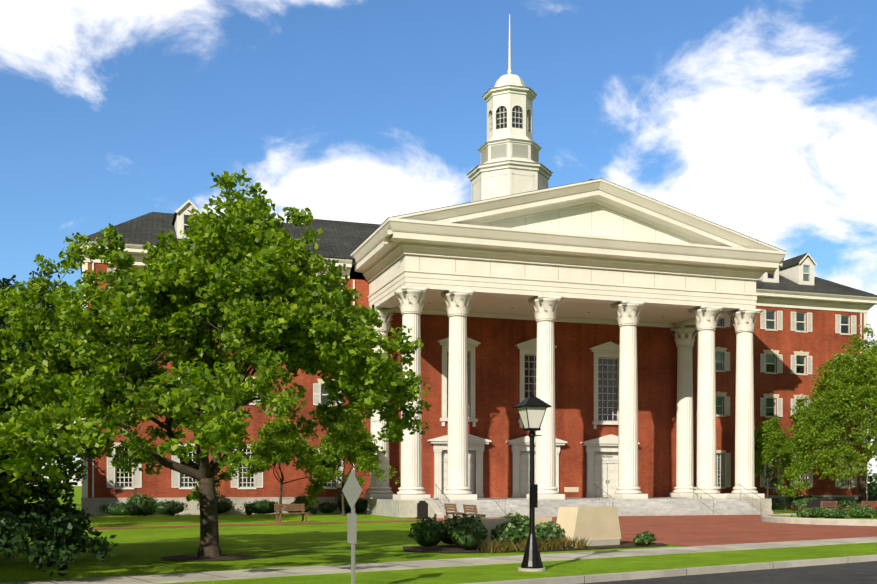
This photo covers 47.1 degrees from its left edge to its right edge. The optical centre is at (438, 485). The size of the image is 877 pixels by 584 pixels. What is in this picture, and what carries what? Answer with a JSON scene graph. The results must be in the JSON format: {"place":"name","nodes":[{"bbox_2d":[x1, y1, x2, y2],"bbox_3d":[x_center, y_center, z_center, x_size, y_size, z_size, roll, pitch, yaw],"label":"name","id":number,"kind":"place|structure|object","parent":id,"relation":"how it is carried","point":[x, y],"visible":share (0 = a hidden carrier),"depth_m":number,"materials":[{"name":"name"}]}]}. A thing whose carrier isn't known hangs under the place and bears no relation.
{"place":"outdoors","nodes":[
{"label":"outdoors","id":0,"kind":"place"},
{"bbox_2d":[0,260,107,484],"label":"tree","id":1,"kind":"object","parent":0,"point":[19,344],"depth_m":41.58,"materials":[{"name":"green plant"}]},
{"bbox_2d":[0,486,876,583],"bbox_3d":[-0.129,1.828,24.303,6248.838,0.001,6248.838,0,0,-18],"label":"lawn","id":2,"kind":"structure","parent":0,"point":[139,551],"depth_m":26.59,"materials":[{"name":"green plant"}]},
{"bbox_2d":[23,447,75,507],"bbox_3d":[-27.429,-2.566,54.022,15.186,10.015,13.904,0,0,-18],"label":"shrub","id":3,"kind":"object","parent":2,"relation":"on","point":[44,494],"depth_m":53.10,"materials":[{"name":"green plant"}]},
{"bbox_2d":[0,451,118,583],"bbox_3d":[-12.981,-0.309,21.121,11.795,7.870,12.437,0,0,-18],"label":"bush","id":4,"kind":"object","parent":2,"relation":"on","point":[60,534],"depth_m":18.88,"materials":[{"name":"green plant"}]},
{"bbox_2d":[0,397,162,511],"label":"tree","id":5,"kind":"object","parent":2,"relation":"on","point":[37,448],"depth_m":21.71,"materials":[{"name":"green plant"}]},
{"bbox_2d":[161,554,257,560],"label":"tree mulch rings","id":6,"kind":"object","parent":2,"relation":"on","point":[193,557],"visible":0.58,"depth_m":24.94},
{"bbox_2d":[0,168,431,556],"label":"lawn tree","id":7,"kind":"object","parent":2,"relation":"on","point":[171,286],"depth_m":21.98,"materials":[{"name":"green plant"}]},
{"bbox_2d":[97,497,367,515],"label":"hedges","id":8,"kind":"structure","parent":2,"relation":"on","point":[263,510],"depth_m":61.51,"materials":[{"name":"green plant"}]},
{"bbox_2d":[126,487,350,514],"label":"tall shrubs","id":9,"kind":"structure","parent":2,"relation":"on","point":[149,497],"depth_m":61.81,"materials":[{"name":"green plant"}]},
{"bbox_2d":[274,504,307,522],"bbox_3d":[-7.216,1.368,49.411,1.650,0.920,0.590,0,0,-35],"label":"lawn bench","id":10,"kind":"object","parent":2,"relation":"on","point":[287,507],"depth_m":49.48,"materials":[{"name":"brown wood"}]},
{"bbox_2d":[240,417,364,516],"bbox_3d":[-7.784,-1.022,59.102,7.385,6.000,5.031,0,0,-18],"label":"young tree","id":11,"kind":"object","parent":2,"relation":"on","point":[260,466],"depth_m":58.52,"materials":[{"name":"green plant"}]},
{"bbox_2d":[303,419,400,515],"bbox_3d":[-4.968,-1.327,60.368,5.745,6.610,5.379,0,0,-18],"label":"young tree","id":12,"kind":"object","parent":2,"relation":"on","point":[364,460],"depth_m":59.56,"materials":[{"name":"green plant"}]},
{"bbox_2d":[351,469,354,583],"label":"street sign post","id":13,"kind":"object","parent":2,"relation":"on","point":[353,558],"visible":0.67,"depth_m":17.38,"materials":[{"name":"silver metal"}]},
{"bbox_2d":[342,471,361,543],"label":"street sign panels","id":14,"kind":"object","parent":13,"relation":"attached to","point":[352,490],"visible":1,"depth_m":17.37,"materials":[{"name":"silver metal"}]},
{"bbox_2d":[81,495,868,515],"bbox_3d":[3.821,1.293,76.205,57.880,1.070,14.180,0,0,-18],"label":"building foundation","id":15,"kind":"object","parent":2,"relation":"on","point":[92,505],"visible":0.23,"depth_m":63.31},
{"bbox_2d":[88,513,876,545],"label":"brick plaza","id":16,"kind":"structure","parent":2,"relation":"on","point":[695,530],"depth_m":41.34,"materials":[{"name":"red brick"}]},
{"bbox_2d":[416,501,427,518],"bbox_3d":[-0.861,1.328,54.370,0.720,1.000,0.240,0,0,-18],"label":"marker plaque","id":17,"kind":"object","parent":16,"relation":"on","point":[422,508],"visible":0.8,"depth_m":54.32,"materials":[{"name":"black stone"}]},
{"bbox_2d":[444,503,463,518],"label":"chair","id":18,"kind":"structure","parent":16,"relation":"on","point":[447,506],"depth_m":49.46,"materials":[{"name":"brown wood"}]},
{"bbox_2d":[463,504,485,516],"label":"chair","id":19,"kind":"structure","parent":16,"relation":"on","point":[471,509],"depth_m":46.68,"materials":[{"name":"brown wood"}]},
{"bbox_2d":[761,513,876,525],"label":"retaining wall","id":20,"kind":"structure","parent":16,"relation":"on","point":[774,518],"depth_m":46.51,"materials":[{"name":"concrete"}]},
{"bbox_2d":[778,515,876,518],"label":"planter lawn","id":21,"kind":"structure","parent":20,"relation":"on","point":[849,517],"depth_m":49.96,"materials":[{"name":"green plant"}]},
{"bbox_2d":[791,505,876,518],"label":"flowers","id":22,"kind":"object","parent":21,"relation":"on","point":[838,508],"depth_m":46.89,"materials":[{"name":"green plant"}]},
{"bbox_2d":[794,505,876,518],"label":"planter shrub","id":23,"kind":"object","parent":21,"relation":"on","point":[818,512],"depth_m":49.08,"materials":[{"name":"green plant"}]},
{"bbox_2d":[807,499,833,508],"bbox_3d":[23.559,1.338,62.059,2.000,0.980,0.400,0,0,-18],"label":"granite monument","id":24,"kind":"object","parent":16,"relation":"on","point":[814,503],"visible":0.35,"depth_m":61.84,"materials":[{"name":"black stone"}]},
{"bbox_2d":[765,484,876,512],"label":"ramp railing","id":25,"kind":"object","parent":16,"relation":"on","point":[810,499],"visible":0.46,"depth_m":65.45,"materials":[{"name":"black metal"}]},
{"bbox_2d":[820,501,837,508],"bbox_3d":[22.231,1.356,57.801,1.700,0.920,0.590,0,0,-38],"label":"bench","id":26,"kind":"object","parent":16,"relation":"on","point":[830,503],"visible":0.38,"depth_m":57.65,"materials":[{"name":"brown wood"}]},
{"bbox_2d":[791,497,873,509],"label":"hedges","id":27,"kind":"object","parent":16,"relation":"on","point":[802,501],"depth_m":64.65,"materials":[{"name":"green plant"}]},
{"bbox_2d":[861,501,876,506],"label":"bench","id":28,"kind":"object","parent":16,"relation":"on","point":[870,503],"visible":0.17,"depth_m":57.66,"materials":[{"name":"brown wood"}]},
{"bbox_2d":[513,388,550,568],"bbox_3d":[2.007,-0.157,21.606,0.620,3.870,0.620,0,0,-18],"label":"lamp post","id":29,"kind":"object","parent":2,"relation":"on","point":[532,558],"visible":0.96,"depth_m":21.53,"materials":[{"name":"black metal"}]},
{"bbox_2d":[518,407,545,427],"bbox_3d":[2.007,-1.442,21.606,0.480,0.440,0.480,0,0,-18],"label":"lantern glass","id":30,"kind":"object","parent":29,"relation":"attached to","point":[535,415],"visible":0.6,"depth_m":21.45,"materials":[{"name":"white glass"}]},
{"bbox_2d":[518,567,545,571],"bbox_3d":[2.007,1.798,21.606,0.600,0.060,0.600,0,0,-18],"label":"lamp post base","id":31,"kind":"object","parent":2,"relation":"on","point":[532,570],"visible":0.79,"depth_m":21.37,"materials":[{"name":"beige concrete"}]},
{"bbox_2d":[402,542,666,552],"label":"planting bed mulch","id":32,"kind":"object","parent":2,"relation":"on","point":[454,548],"visible":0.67,"depth_m":28.71,"materials":[{"name":"brown soil"}]},
{"bbox_2d":[408,512,564,548],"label":"bed shrubs","id":33,"kind":"object","parent":32,"relation":"on","point":[471,520],"depth_m":28.47,"materials":[{"name":"green plant"}]},
{"bbox_2d":[471,534,591,552],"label":"ornamental grasses","id":34,"kind":"object","parent":32,"relation":"on","point":[565,543],"visible":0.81,"depth_m":28.05,"materials":[{"name":"green plant"}]},
{"bbox_2d":[475,506,621,547],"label":"monument sign pier","id":35,"kind":"structure","parent":32,"relation":"on","point":[594,522],"depth_m":29.97,"materials":[{"name":"beige stone"}]},
{"bbox_2d":[560,539,619,545],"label":"monument sign plinth","id":36,"kind":"structure","parent":32,"relation":"on","point":[605,542],"depth_m":30.14,"materials":[{"name":"beige stone"}]},
{"bbox_2d":[631,531,656,545],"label":"small shrubs","id":37,"kind":"object","parent":32,"relation":"on","point":[646,535],"depth_m":30.33,"materials":[{"name":"green plant"}]},
{"bbox_2d":[361,497,766,517],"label":"steps","id":38,"kind":"structure","parent":2,"relation":"on","point":[650,506],"depth_m":60.75,"materials":[{"name":"stone"}]},
{"bbox_2d":[364,307,394,498],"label":"portico column","id":39,"kind":"structure","parent":38,"relation":"on","point":[378,489],"depth_m":64.96,"materials":[{"name":"white paint"}]},
{"bbox_2d":[393,286,429,499],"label":"portico column","id":40,"kind":"structure","parent":38,"relation":"on","point":[411,308],"depth_m":58.17,"materials":[{"name":"white paint"}]},
{"bbox_2d":[439,289,476,499],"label":"portico column","id":41,"kind":"structure","parent":38,"relation":"on","point":[457,304],"depth_m":59.06,"materials":[{"name":"white paint"}]},
{"bbox_2d":[527,295,564,499],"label":"portico column","id":42,"kind":"structure","parent":38,"relation":"on","point":[545,313],"depth_m":60.82,"materials":[{"name":"white paint"}]},
{"bbox_2d":[435,484,762,510],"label":"stair handrails","id":43,"kind":"object","parent":38,"relation":"on","point":[596,496],"visible":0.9,"depth_m":59.03,"materials":[{"name":"grey metal"}]},
{"bbox_2d":[609,300,647,498],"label":"portico column","id":44,"kind":"structure","parent":38,"relation":"on","point":[628,321],"depth_m":62.59,"materials":[{"name":"white paint"}]},
{"bbox_2d":[668,325,697,496],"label":"portico column","id":45,"kind":"structure","parent":38,"relation":"on","point":[684,336],"depth_m":72.08,"materials":[{"name":"white paint"}]},
{"bbox_2d":[687,305,725,498],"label":"portico column","id":46,"kind":"structure","parent":38,"relation":"on","point":[706,320],"depth_m":64.35,"materials":[{"name":"white paint"}]},
{"bbox_2d":[725,308,764,498],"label":"portico column","id":47,"kind":"structure","parent":38,"relation":"on","point":[744,322],"depth_m":65.25,"materials":[{"name":"white paint"}]},
{"bbox_2d":[398,497,772,517],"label":"stair cheek walls","id":48,"kind":"structure","parent":2,"relation":"on","point":[407,508],"depth_m":57.29,"materials":[{"name":"concrete"}]},
{"bbox_2d":[754,417,793,498],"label":"young tree","id":49,"kind":"object","parent":2,"relation":"on","point":[769,433],"depth_m":70.20,"materials":[{"name":"green plant"}]},
{"bbox_2d":[766,323,876,505],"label":"tree","id":50,"kind":"object","parent":2,"relation":"on","point":[815,413],"depth_m":68.10,"materials":[{"name":"green plant"}]},
{"bbox_2d":[771,494,876,508],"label":"wing hedges","id":51,"kind":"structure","parent":2,"relation":"on","point":[805,496],"depth_m":74.77,"materials":[{"name":"green plant"}]},
{"bbox_2d":[867,474,876,500],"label":"tree","id":52,"kind":"object","parent":2,"relation":"on","point":[873,489],"depth_m":99.98,"materials":[{"name":"green plant"}]},
{"bbox_2d":[0,537,876,583],"bbox_3d":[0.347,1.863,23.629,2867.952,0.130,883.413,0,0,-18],"label":"pavement","id":53,"kind":"structure","parent":0,"point":[236,574],"depth_m":22.62,"materials":[{"name":"concrete"}]},
{"bbox_2d":[0,0,876,485],"label":"sky","id":54,"kind":"structure","parent":0,"point":[756,119],"materials":[{"name":"blue"}]},
{"bbox_2d":[88,263,863,497],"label":"brick walls","id":55,"kind":"structure","parent":0,"point":[497,379],"depth_m":70.56,"materials":[{"name":"red brick"}]},
{"bbox_2d":[92,263,861,496],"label":"downspouts","id":56,"kind":"object","parent":55,"relation":"attached to","point":[353,395],"visible":0.19,"depth_m":65.70,"materials":[{"name":"white paint"}]},
{"bbox_2d":[78,240,876,497],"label":"wing cornices","id":57,"kind":"object","parent":55,"relation":"on","point":[811,301],"visible":0.38,"depth_m":75.78,"materials":[{"name":"white paint"}]},
{"bbox_2d":[77,212,876,296],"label":"roof shingles","id":58,"kind":"object","parent":57,"relation":"on","point":[343,240],"visible":0.1,"depth_m":68.73,"materials":[{"name":"grey"}]},
{"bbox_2d":[174,200,816,285],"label":"dormer walls","id":59,"kind":"structure","parent":58,"relation":"on","point":[794,273],"depth_m":77.67,"materials":[{"name":"white paint"}]},
{"bbox_2d":[172,212,814,268],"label":"dormer roofs","id":60,"kind":"structure","parent":59,"relation":"on","point":[792,261],"depth_m":78.57,"materials":[{"name":"grey"}]},
{"bbox_2d":[185,215,808,280],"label":"dormer glass","id":61,"kind":"object","parent":59,"relation":"in","point":[805,270],"depth_m":77.97,"materials":[{"name":"grey glass"}]},
{"bbox_2d":[107,268,856,497],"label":"window frames","id":62,"kind":"structure","parent":55,"relation":"in","point":[599,448],"depth_m":69.89,"materials":[{"name":"white paint"}]},
{"bbox_2d":[117,270,848,486],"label":"window glass panes","id":63,"kind":"object","parent":62,"relation":"in","point":[598,401],"depth_m":71.77,"materials":[{"name":"black glass"}]},
{"bbox_2d":[117,226,848,497],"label":"window interiors","id":64,"kind":"object","parent":55,"relation":"attached to","point":[719,321],"depth_m":71.66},
{"bbox_2d":[114,326,853,491],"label":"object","id":65,"kind":"object","parent":55,"relation":"attached to","point":[718,393],"depth_m":74.55,"materials":[{"name":"white"}]},
{"bbox_2d":[120,215,848,468],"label":"windows","id":66,"kind":"structure","parent":55,"relation":"in","point":[770,403],"depth_m":76.01,"materials":[{"name":"grey glass"}]},
{"bbox_2d":[350,179,786,327],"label":"portico entablature","id":67,"kind":"structure","parent":55,"relation":"on","point":[597,226],"depth_m":61.25,"materials":[{"name":"white paint"}]},
{"bbox_2d":[353,178,786,275],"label":"portico roof","id":68,"kind":"structure","parent":67,"relation":"on","point":[558,186],"depth_m":60.66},
{"bbox_2d":[467,73,552,201],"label":"cupola","id":69,"kind":"object","parent":68,"relation":"on","point":[490,178],"depth_m":72.67,"materials":[{"name":"white paint"}]},
{"bbox_2d":[481,143,537,163],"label":"panels","id":70,"kind":"object","parent":69,"relation":"attached to","point":[518,150],"visible":0.54,"depth_m":72.48,"materials":[{"name":"white paint"}]},
{"bbox_2d":[507,14,511,73],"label":"spire","id":71,"kind":"structure","parent":69,"relation":"on","point":[509,64],"depth_m":74.20,"materials":[{"name":"white metal"}]},
{"bbox_2d":[455,259,715,290],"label":"entablature joints","id":72,"kind":"object","parent":67,"relation":"attached to","point":[558,276],"visible":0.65,"depth_m":61.02,"materials":[{"name":"beige"}]},
{"bbox_2d":[395,292,695,322],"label":"portico ceiling","id":73,"kind":"structure","parent":0,"point":[565,309],"depth_m":66.72,"materials":[{"name":"white paint"}]},
{"bbox_2d":[581,561,876,583],"bbox_3d":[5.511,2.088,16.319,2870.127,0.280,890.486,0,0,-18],"label":"curb","id":74,"kind":"structure","parent":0,"point":[856,573],"depth_m":21.27,"materials":[{"name":"grey concrete"}]},
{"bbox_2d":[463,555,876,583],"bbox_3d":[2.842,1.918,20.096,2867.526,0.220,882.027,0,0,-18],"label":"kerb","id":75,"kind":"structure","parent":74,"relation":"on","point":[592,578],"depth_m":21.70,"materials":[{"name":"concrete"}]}
]}

